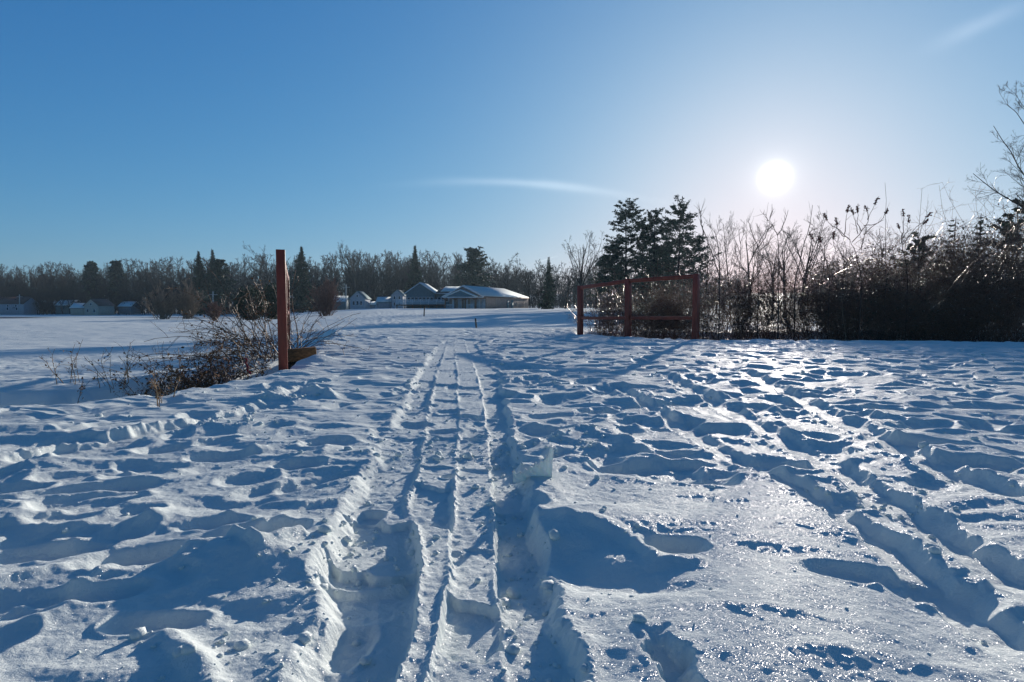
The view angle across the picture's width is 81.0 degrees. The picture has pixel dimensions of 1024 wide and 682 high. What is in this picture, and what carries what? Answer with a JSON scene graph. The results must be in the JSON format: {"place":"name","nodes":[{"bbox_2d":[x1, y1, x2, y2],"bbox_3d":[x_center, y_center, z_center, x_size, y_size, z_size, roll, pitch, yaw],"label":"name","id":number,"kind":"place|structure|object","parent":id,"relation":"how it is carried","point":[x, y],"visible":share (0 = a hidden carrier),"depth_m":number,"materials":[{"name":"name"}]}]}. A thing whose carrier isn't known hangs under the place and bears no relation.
{"place":"outdoors","nodes":[
{"label":"outdoors","id":0,"kind":"place"},
{"bbox_2d":[0,317,220,317],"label":"road","id":1,"kind":"structure","parent":0,"point":[45,317],"depth_m":116.70,"materials":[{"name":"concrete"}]},
{"bbox_2d":[0,293,1023,681],"bbox_3d":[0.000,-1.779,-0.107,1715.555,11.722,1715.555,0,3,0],"label":"snow ground","id":2,"kind":"structure","parent":0,"point":[100,581],"depth_m":2.27,"materials":[{"name":"white snow"}]},
{"bbox_2d":[0,297,39,314],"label":"house","id":3,"kind":"structure","parent":2,"relation":"on","point":[27,306],"depth_m":235.05,"materials":[{"name":"white"}]},
{"bbox_2d":[39,340,82,384],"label":"dry weed","id":4,"kind":"object","parent":2,"relation":"on","point":[71,365],"visible":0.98,"depth_m":7.61,"materials":[{"name":"brown plant"}]},
{"bbox_2d":[54,300,80,313],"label":"house","id":5,"kind":"structure","parent":2,"relation":"on","point":[65,310],"depth_m":239.75,"materials":[{"name":"grey"}]},
{"bbox_2d":[69,303,84,314],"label":"house","id":6,"kind":"structure","parent":2,"relation":"on","point":[76,308],"depth_m":223.77,"materials":[{"name":"beige"}]},
{"bbox_2d":[78,261,103,300],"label":"pine tree","id":7,"kind":"object","parent":2,"relation":"on","point":[91,268],"visible":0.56,"depth_m":259.20,"materials":[{"name":"green plant"}]},
{"bbox_2d":[83,299,115,314],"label":"house","id":8,"kind":"structure","parent":2,"relation":"on","point":[97,307],"depth_m":222.90,"materials":[{"name":"beige"}]},
{"bbox_2d":[83,340,143,392],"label":"dry weed","id":9,"kind":"object","parent":2,"relation":"on","point":[126,372],"visible":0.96,"depth_m":7.18,"materials":[{"name":"brown plant"}]},
{"bbox_2d":[105,260,127,303],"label":"pine tree","id":10,"kind":"object","parent":2,"relation":"on","point":[116,271],"visible":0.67,"depth_m":259.16,"materials":[{"name":"green plant"}]},
{"bbox_2d":[117,301,141,313],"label":"shed","id":11,"kind":"structure","parent":2,"relation":"on","point":[127,307],"depth_m":235.48,"materials":[{"name":"grey"}]},
{"bbox_2d":[77,362,208,403],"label":"leafy bush","id":12,"kind":"object","parent":2,"relation":"on","point":[141,391],"visible":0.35,"depth_m":6.89,"materials":[{"name":"brown plant"}]},
{"bbox_2d":[115,342,174,394],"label":"dry weed","id":13,"kind":"object","parent":2,"relation":"on","point":[147,369],"visible":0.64,"depth_m":7.33,"materials":[{"name":"brown plant"}]},
{"bbox_2d":[140,281,181,318],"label":"willow shrub","id":14,"kind":"object","parent":2,"relation":"on","point":[168,309],"visible":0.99,"depth_m":99.64,"materials":[{"name":"plant"}]},
{"bbox_2d":[145,371,182,406],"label":"dry weed","id":15,"kind":"object","parent":2,"relation":"on","point":[159,389],"visible":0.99,"depth_m":4.77,"materials":[{"name":"brown plant"}]},
{"bbox_2d":[170,278,205,318],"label":"willow shrub","id":16,"kind":"object","parent":2,"relation":"on","point":[186,302],"visible":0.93,"depth_m":103.14,"materials":[{"name":"plant"}]},
{"bbox_2d":[177,251,216,315],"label":"spruce tree","id":17,"kind":"object","parent":2,"relation":"on","point":[198,280],"visible":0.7,"depth_m":193.17,"materials":[{"name":"green plant"}]},
{"bbox_2d":[119,337,277,396],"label":"leafy bush","id":18,"kind":"object","parent":2,"relation":"on","point":[209,379],"visible":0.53,"depth_m":7.26,"materials":[{"name":"brown plant"}]},
{"bbox_2d":[128,262,288,370],"bbox_3d":[-4.392,-0.116,9.006,2.038,2.075,2.770,0,3,0],"label":"bramble bush","id":19,"kind":"object","parent":2,"relation":"on","point":[221,339],"visible":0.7,"depth_m":8.87,"materials":[{"name":"brown plant"}]},
{"bbox_2d":[201,301,221,319],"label":"willow shrub","id":20,"kind":"object","parent":2,"relation":"on","point":[210,309],"visible":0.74,"depth_m":83.51,"materials":[{"name":"plant"}]},
{"bbox_2d":[201,248,231,314],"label":"spruce tree","id":21,"kind":"object","parent":2,"relation":"on","point":[212,258],"visible":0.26,"depth_m":198.57,"materials":[{"name":"green plant"}]},
{"bbox_2d":[197,259,236,306],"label":"pine tree","id":22,"kind":"object","parent":2,"relation":"on","point":[217,270],"visible":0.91,"depth_m":187.82,"materials":[{"name":"green plant"}]},
{"bbox_2d":[151,307,312,387],"bbox_3d":[-4.012,0.225,8.205,1.642,1.386,1.908,3,4,38],"label":"leafy bush","id":23,"kind":"object","parent":2,"relation":"on","point":[232,363],"visible":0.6,"depth_m":8.16,"materials":[{"name":"brown plant"}]},
{"bbox_2d":[226,284,273,319],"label":"evergreen shrub","id":24,"kind":"object","parent":2,"relation":"on","point":[252,290],"visible":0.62,"depth_m":73.10,"materials":[{"name":"green plant"}]},
{"bbox_2d":[243,245,275,293],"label":"bare tree","id":25,"kind":"object","parent":2,"relation":"on","point":[263,284],"visible":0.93,"depth_m":198.79,"materials":[{"name":"brown plant"}]},
{"bbox_2d":[226,271,305,362],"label":"bramble bush","id":26,"kind":"object","parent":2,"relation":"on","point":[264,328],"visible":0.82,"depth_m":8.70,"materials":[{"name":"brown plant"}]},
{"bbox_2d":[251,282,297,319],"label":"evergreen shrub","id":27,"kind":"object","parent":2,"relation":"on","point":[273,305],"visible":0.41,"depth_m":77.06,"materials":[{"name":"green plant"}]},
{"bbox_2d":[276,249,290,369],"bbox_3d":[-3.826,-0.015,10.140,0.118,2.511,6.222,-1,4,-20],"label":"post","id":28,"kind":"object","parent":2,"relation":"on","point":[282,281],"visible":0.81,"depth_m":7.20,"materials":[{"name":"red paint"}]},
{"bbox_2d":[287,347,316,368],"bbox_3d":[-2.978,0.249,8.393,0.458,0.324,0.192,-2,4,-27],"label":"timber edge","id":29,"kind":"object","parent":2,"relation":"on","point":[295,355],"visible":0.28,"depth_m":8.32,"materials":[{"name":"wood"}]},
{"bbox_2d":[289,246,319,312],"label":"spruce tree","id":30,"kind":"object","parent":2,"relation":"on","point":[301,291],"visible":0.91,"depth_m":178.01,"materials":[{"name":"green plant"}]},
{"bbox_2d":[287,289,356,348],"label":"thin shrub","id":31,"kind":"object","parent":2,"relation":"on","point":[300,334],"visible":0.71,"depth_m":9.73,"materials":[{"name":"plant"}]},
{"bbox_2d":[305,276,342,316],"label":"willow shrub","id":32,"kind":"object","parent":2,"relation":"on","point":[330,302],"visible":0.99,"depth_m":79.36,"materials":[{"name":"plant"}]},
{"bbox_2d":[299,313,370,352],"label":"bramble bush","id":33,"kind":"object","parent":2,"relation":"on","point":[329,336],"visible":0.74,"depth_m":10.00,"materials":[{"name":"plant"}]},
{"bbox_2d":[333,296,349,309],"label":"house","id":34,"kind":"structure","parent":2,"relation":"on","point":[342,306],"depth_m":194.73,"materials":[{"name":"grey"}]},
{"bbox_2d":[334,242,355,291],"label":"bare tree","id":35,"kind":"object","parent":2,"relation":"on","point":[349,267],"visible":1,"depth_m":231.78,"materials":[{"name":"brown plant"}]},
{"bbox_2d":[349,291,370,308],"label":"house","id":36,"kind":"structure","parent":2,"relation":"on","point":[359,299],"depth_m":177.67,"materials":[{"name":"white"}]},
{"bbox_2d":[0,249,754,314],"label":"woods","id":37,"kind":"object","parent":2,"relation":"on","point":[369,280],"visible":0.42,"depth_m":259.07,"materials":[{"name":"brown plant"}]},
{"bbox_2d":[376,297,391,307],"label":"house","id":38,"kind":"structure","parent":2,"relation":"on","point":[383,302],"depth_m":191.68,"materials":[{"name":"white"}]},
{"bbox_2d":[390,290,405,307],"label":"house","id":39,"kind":"structure","parent":2,"relation":"on","point":[397,295],"depth_m":189.57,"materials":[{"name":"white"}]},
{"bbox_2d":[403,245,424,291],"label":"spruce tree","id":40,"kind":"object","parent":2,"relation":"on","point":[414,276],"visible":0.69,"depth_m":213.09,"materials":[{"name":"green plant"}]},
{"bbox_2d":[396,282,528,308],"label":"clubhouse","id":41,"kind":"structure","parent":2,"relation":"on","point":[420,295],"depth_m":141.95,"materials":[{"name":"beige"}]},
{"bbox_2d":[451,246,494,286],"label":"pine tree","id":42,"kind":"object","parent":2,"relation":"on","point":[474,268],"visible":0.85,"depth_m":202.46,"materials":[{"name":"green plant"}]},
{"bbox_2d":[492,253,518,289],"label":"bare tree","id":43,"kind":"object","parent":2,"relation":"on","point":[503,274],"visible":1,"depth_m":188.36,"materials":[{"name":"brown plant"}]},
{"bbox_2d":[515,255,545,307],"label":"bare tree","id":44,"kind":"object","parent":2,"relation":"on","point":[520,271],"visible":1,"depth_m":159.52,"materials":[{"name":"brown plant"}]},
{"bbox_2d":[512,445,553,482],"bbox_3d":[0.086,0.527,2.592,0.192,0.159,0.055,-1,4,-16],"label":"snow slab","id":45,"kind":"object","parent":2,"relation":"on","point":[543,468],"depth_m":2.60,"materials":[{"name":"white snow"}]},
{"bbox_2d":[538,291,553,308],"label":"spruce tree","id":46,"kind":"object","parent":2,"relation":"on","point":[545,304],"visible":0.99,"depth_m":117.46,"materials":[{"name":"green plant"}]},
{"bbox_2d":[539,257,557,306],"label":"spruce tree","id":47,"kind":"object","parent":2,"relation":"on","point":[548,282],"visible":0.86,"depth_m":168.82,"materials":[{"name":"green plant"}]},
{"bbox_2d":[559,261,580,308],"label":"bare tree","id":48,"kind":"object","parent":2,"relation":"on","point":[566,275],"visible":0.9,"depth_m":128.33,"materials":[{"name":"brown plant"}]},
{"bbox_2d":[561,230,603,285],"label":"bare tree","id":49,"kind":"object","parent":2,"relation":"on","point":[581,273],"visible":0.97,"depth_m":114.07,"materials":[{"name":"brown plant"}]},
{"bbox_2d":[589,241,609,308],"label":"bare tree","id":50,"kind":"object","parent":2,"relation":"on","point":[594,268],"visible":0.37,"depth_m":123.26,"materials":[{"name":"brown plant"}]},
{"bbox_2d":[564,284,646,335],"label":"thicket shrub","id":51,"kind":"object","parent":2,"relation":"on","point":[600,327],"visible":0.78,"depth_m":17.24,"materials":[{"name":"brown plant"}]},
{"bbox_2d":[586,242,635,302],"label":"pine tree","id":52,"kind":"object","parent":2,"relation":"on","point":[613,252],"visible":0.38,"depth_m":108.39,"materials":[{"name":"green plant"}]},
{"bbox_2d":[565,269,664,336],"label":"thicket shrub","id":53,"kind":"object","parent":2,"relation":"on","point":[617,306],"visible":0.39,"depth_m":17.66,"materials":[{"name":"plant"}]},
{"bbox_2d":[589,198,668,290],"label":"pine tree","id":54,"kind":"object","parent":2,"relation":"on","point":[624,215],"visible":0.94,"depth_m":93.50,"materials":[{"name":"green plant"}]},
{"bbox_2d":[577,274,699,338],"bbox_3d":[2.721,-0.451,13.807,3.234,2.078,0.372,3,5,45],"label":"bridge railing","id":55,"kind":"object","parent":2,"relation":"on","point":[628,317],"visible":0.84,"depth_m":13.59,"materials":[{"name":"red paint"}]},
{"bbox_2d":[619,217,671,301],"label":"pine tree","id":56,"kind":"object","parent":2,"relation":"on","point":[640,245],"visible":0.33,"depth_m":106.12,"materials":[{"name":"green plant"}]},
{"bbox_2d":[632,207,676,297],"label":"pine tree","id":57,"kind":"object","parent":2,"relation":"on","point":[656,221],"visible":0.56,"depth_m":98.77,"materials":[{"name":"green plant"}]},
{"bbox_2d":[638,218,690,293],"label":"pine tree","id":58,"kind":"object","parent":2,"relation":"on","point":[670,252],"visible":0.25,"depth_m":106.29,"materials":[{"name":"green plant"}]},
{"bbox_2d":[583,256,747,339],"bbox_3d":[4.324,-0.986,16.930,3.879,3.391,4.264,-1,4,-18],"label":"thicket shrub","id":59,"kind":"object","parent":2,"relation":"on","point":[653,331],"visible":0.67,"depth_m":16.91,"materials":[{"name":"brown plant"}]},
{"bbox_2d":[609,257,736,339],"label":"thicket shrub","id":60,"kind":"object","parent":2,"relation":"on","point":[670,298],"visible":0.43,"depth_m":17.84,"materials":[{"name":"brown plant"}]},
{"bbox_2d":[641,194,715,297],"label":"pine tree","id":61,"kind":"object","parent":2,"relation":"on","point":[677,225],"visible":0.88,"depth_m":90.54,"materials":[{"name":"green plant"}]},
{"bbox_2d":[667,235,722,296],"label":"tree","id":62,"kind":"object","parent":2,"relation":"on","point":[698,241],"visible":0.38,"depth_m":98.75,"materials":[{"name":"green plant"}]},
{"bbox_2d":[694,233,717,303],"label":"bare tree","id":63,"kind":"object","parent":2,"relation":"on","point":[707,259],"visible":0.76,"depth_m":83.47,"materials":[{"name":"brown plant"}]},
{"bbox_2d":[694,198,720,339],"bbox_3d":[5.165,-1.279,15.941,0.718,5.002,0.395,1,4,19],"label":"sapling","id":64,"kind":"object","parent":2,"relation":"on","point":[700,219],"visible":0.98,"depth_m":15.93,"materials":[{"name":"brown plant"}]},
{"bbox_2d":[702,215,738,305],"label":"bare tree","id":65,"kind":"object","parent":2,"relation":"on","point":[718,252],"visible":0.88,"depth_m":75.36,"materials":[{"name":"brown plant"}]},
{"bbox_2d":[654,232,798,339],"bbox_3d":[6.001,-0.973,17.372,4.035,3.840,4.362,0,3,0],"label":"thicket shrub","id":66,"kind":"object","parent":2,"relation":"on","point":[711,319],"visible":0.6,"depth_m":16.71,"materials":[{"name":"plant"}]},
{"bbox_2d":[718,211,742,303],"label":"bare tree","id":67,"kind":"object","parent":2,"relation":"on","point":[728,245],"visible":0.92,"depth_m":68.57,"materials":[{"name":"brown plant"}]},
{"bbox_2d":[730,223,747,336],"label":"sapling","id":68,"kind":"object","parent":2,"relation":"on","point":[739,253],"visible":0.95,"depth_m":17.84,"materials":[{"name":"brown plant"}]},
{"bbox_2d":[691,240,807,337],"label":"thicket shrub","id":69,"kind":"object","parent":2,"relation":"on","point":[730,288],"visible":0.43,"depth_m":18.27,"materials":[{"name":"brown plant"}]},
{"bbox_2d":[727,215,775,307],"bbox_3d":[24.267,-7.671,61.426,5.047,10.601,9.641,2,4,26],"label":"bare tree","id":70,"kind":"object","parent":2,"relation":"on","point":[753,255],"visible":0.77,"depth_m":61.11,"materials":[{"name":"brown plant"}]},
{"bbox_2d":[748,206,776,338],"bbox_3d":[6.727,-1.273,16.353,0.787,4.977,0.727,1,4,13],"label":"sapling","id":71,"kind":"object","parent":2,"relation":"on","point":[757,256],"visible":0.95,"depth_m":16.34,"materials":[{"name":"brown plant"}]},
{"bbox_2d":[745,226,805,285],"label":"bare tree","id":72,"kind":"object","parent":2,"relation":"on","point":[776,253],"visible":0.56,"depth_m":79.15,"materials":[{"name":"brown plant"}]},
{"bbox_2d":[711,242,840,340],"bbox_3d":[7.443,-1.003,17.283,4.138,3.599,3.584,0,3,0],"label":"thicket shrub","id":73,"kind":"object","parent":2,"relation":"on","point":[765,300],"visible":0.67,"depth_m":16.89,"materials":[{"name":"brown plant"}]},
{"bbox_2d":[764,207,788,339],"bbox_3d":[6.948,-1.127,15.906,0.643,4.768,0.455,0,3,0],"label":"sapling","id":74,"kind":"object","parent":2,"relation":"on","point":[778,261],"visible":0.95,"depth_m":15.88,"materials":[{"name":"brown plant"}]},
{"bbox_2d":[751,223,806,314],"bbox_3d":[26.763,-7.105,60.123,5.310,9.683,4.939,-3,5,-43],"label":"bare tree","id":75,"kind":"object","parent":2,"relation":"on","point":[783,260],"visible":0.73,"depth_m":59.78,"materials":[{"name":"brown plant"}]},
{"bbox_2d":[779,205,836,312],"bbox_3d":[32.813,-8.750,64.707,6.222,12.382,6.294,-2,4,-35],"label":"bare tree","id":76,"kind":"object","parent":2,"relation":"on","point":[817,248],"visible":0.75,"depth_m":64.29,"materials":[{"name":"brown plant"}]},
{"bbox_2d":[793,205,823,340],"bbox_3d":[8.167,-1.381,16.648,0.961,4.941,0.377,-1,4,-13],"label":"sapling","id":77,"kind":"object","parent":2,"relation":"on","point":[799,264],"visible":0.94,"depth_m":16.68,"materials":[{"name":"brown plant"}]},
{"bbox_2d":[747,243,874,338],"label":"thicket shrub","id":78,"kind":"object","parent":2,"relation":"on","point":[797,292],"visible":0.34,"depth_m":18.23,"materials":[{"name":"plant"}]},
{"bbox_2d":[808,231,835,339],"bbox_3d":[7.994,-0.789,15.587,0.750,4.104,0.285,0,3,0],"label":"sumac","id":79,"kind":"object","parent":2,"relation":"on","point":[819,237],"visible":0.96,"depth_m":15.48,"materials":[{"name":"brown plant"}]},
{"bbox_2d":[805,214,843,279],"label":"bare tree","id":80,"kind":"object","parent":2,"relation":"on","point":[824,251],"visible":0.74,"depth_m":56.96,"materials":[{"name":"brown plant"}]},
{"bbox_2d":[811,261,865,340],"bbox_3d":[7.612,-0.282,14.113,1.088,3.237,0.716,-1,4,-20],"label":"sumac","id":81,"kind":"object","parent":2,"relation":"on","point":[831,270],"visible":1,"depth_m":14.13,"materials":[{"name":"brown plant"}]},
{"bbox_2d":[818,236,868,280],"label":"bare tree","id":82,"kind":"object","parent":2,"relation":"on","point":[841,254],"visible":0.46,"depth_m":59.66,"materials":[{"name":"brown plant"}]},
{"bbox_2d":[791,253,909,329],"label":"evergreen shrub","id":83,"kind":"object","parent":2,"relation":"on","point":[836,282],"visible":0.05,"depth_m":21.64,"materials":[{"name":"plant"}]},
{"bbox_2d":[823,197,889,339],"bbox_3d":[8.815,-1.175,15.264,1.861,4.875,0.618,-1,4,-14],"label":"sumac","id":84,"kind":"object","parent":2,"relation":"on","point":[852,212],"visible":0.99,"depth_m":15.23,"materials":[{"name":"brown plant"}]},
{"bbox_2d":[752,234,961,340],"bbox_3d":[8.997,-0.966,16.593,4.575,4.065,5.200,1,4,20],"label":"thicket shrub","id":85,"kind":"object","parent":2,"relation":"on","point":[835,330],"visible":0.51,"depth_m":16.38,"materials":[{"name":"brown plant"}]},
{"bbox_2d":[774,215,954,336],"bbox_3d":[10.069,-1.946,18.258,4.220,3.667,3.908,1,4,10],"label":"thicket shrub","id":86,"kind":"object","parent":2,"relation":"on","point":[857,290],"visible":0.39,"depth_m":17.90,"materials":[{"name":"brown plant"}]},
{"bbox_2d":[851,226,911,266],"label":"bare tree","id":87,"kind":"object","parent":2,"relation":"on","point":[882,236],"visible":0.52,"depth_m":55.03,"materials":[{"name":"brown plant"}]},
{"bbox_2d":[878,187,886,333],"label":"sapling","id":88,"kind":"object","parent":2,"relation":"on","point":[885,256],"visible":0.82,"depth_m":16.09,"materials":[{"name":"brown plant"}]},
{"bbox_2d":[849,239,944,328],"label":"evergreen shrub","id":89,"kind":"object","parent":2,"relation":"on","point":[898,268],"visible":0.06,"depth_m":21.45,"materials":[{"name":"plant"}]},
{"bbox_2d":[813,228,991,340],"bbox_3d":[10.623,-1.174,16.649,4.239,4.236,5.191,2,4,35],"label":"thicket shrub","id":90,"kind":"object","parent":2,"relation":"on","point":[868,322],"visible":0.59,"depth_m":16.23,"materials":[{"name":"plant"}]},
{"bbox_2d":[895,209,932,340],"bbox_3d":[10.411,-1.113,15.760,1.453,4.735,0.538,-1,4,-14],"label":"sumac","id":91,"kind":"object","parent":2,"relation":"on","point":[927,216],"visible":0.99,"depth_m":15.69,"materials":[{"name":"brown plant"}]},
{"bbox_2d":[891,231,940,281],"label":"pine tree","id":92,"kind":"object","parent":2,"relation":"on","point":[923,239],"visible":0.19,"depth_m":43.46,"materials":[{"name":"green plant"}]},
{"bbox_2d":[911,193,931,317],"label":"sapling","id":93,"kind":"object","parent":2,"relation":"on","point":[920,230],"visible":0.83,"depth_m":16.86,"materials":[{"name":"brown plant"}]},
{"bbox_2d":[826,207,1022,341],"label":"thicket shrub","id":94,"kind":"object","parent":2,"relation":"on","point":[940,331],"visible":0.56,"depth_m":16.03,"materials":[{"name":"brown plant"}]},
{"bbox_2d":[834,180,1023,341],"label":"thicket shrub","id":95,"kind":"object","parent":2,"relation":"on","point":[997,323],"visible":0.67,"depth_m":15.80,"materials":[{"name":"brown plant"}]},
{"bbox_2d":[836,224,1023,332],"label":"thicket shrub","id":96,"kind":"object","parent":2,"relation":"on","point":[921,279],"visible":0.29,"depth_m":18.07,"materials":[{"name":"brown plant"}]},
{"bbox_2d":[854,197,1023,337],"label":"thicket shrub","id":97,"kind":"object","parent":2,"relation":"on","point":[962,258],"visible":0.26,"depth_m":17.51,"materials":[{"name":"plant"}]},
{"bbox_2d":[944,220,961,273],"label":"spruce tree","id":98,"kind":"object","parent":2,"relation":"on","point":[952,235],"visible":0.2,"depth_m":41.55,"materials":[{"name":"green plant"}]},
{"bbox_2d":[894,228,1019,323],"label":"evergreen shrub","id":99,"kind":"object","parent":2,"relation":"on","point":[955,262],"visible":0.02,"depth_m":21.00,"materials":[{"name":"plant"}]},
{"bbox_2d":[898,175,1023,341],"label":"thicket shrub","id":100,"kind":"object","parent":2,"relation":"on","point":[1011,254],"visible":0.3,"depth_m":17.26,"materials":[{"name":"brown plant"}]},
{"bbox_2d":[917,213,1023,329],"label":"evergreen shrub","id":101,"kind":"object","parent":2,"relation":"on","point":[981,221],"visible":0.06,"depth_m":20.77,"materials":[{"name":"plant"}]},
{"bbox_2d":[961,213,989,320],"bbox_3d":[30.972,-4.637,39.744,3.047,7.549,3.564,2,4,29],"label":"spruce tree","id":102,"kind":"object","parent":2,"relation":"on","point":[980,237],"visible":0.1,"depth_m":39.56,"materials":[{"name":"green plant"}]},
{"bbox_2d":[929,184,1023,341],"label":"thicket shrub","id":103,"kind":"object","parent":2,"relation":"on","point":[1003,270],"visible":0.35,"depth_m":16.51,"materials":[{"name":"plant"}]},
{"bbox_2d":[964,81,1023,229],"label":"bare tree","id":104,"kind":"object","parent":2,"relation":"on","point":[1018,167],"visible":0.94,"depth_m":32.43,"materials":[{"name":"brown plant"}]},
{"bbox_2d":[980,197,1023,280],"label":"pine tree","id":105,"kind":"object","parent":2,"relation":"on","point":[1005,223],"visible":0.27,"depth_m":35.69,"materials":[{"name":"green plant"}]},
{"bbox_2d":[0,0,1023,298],"label":"sky","id":106,"kind":"structure","parent":0,"point":[144,130],"materials":[{"name":"blue"}]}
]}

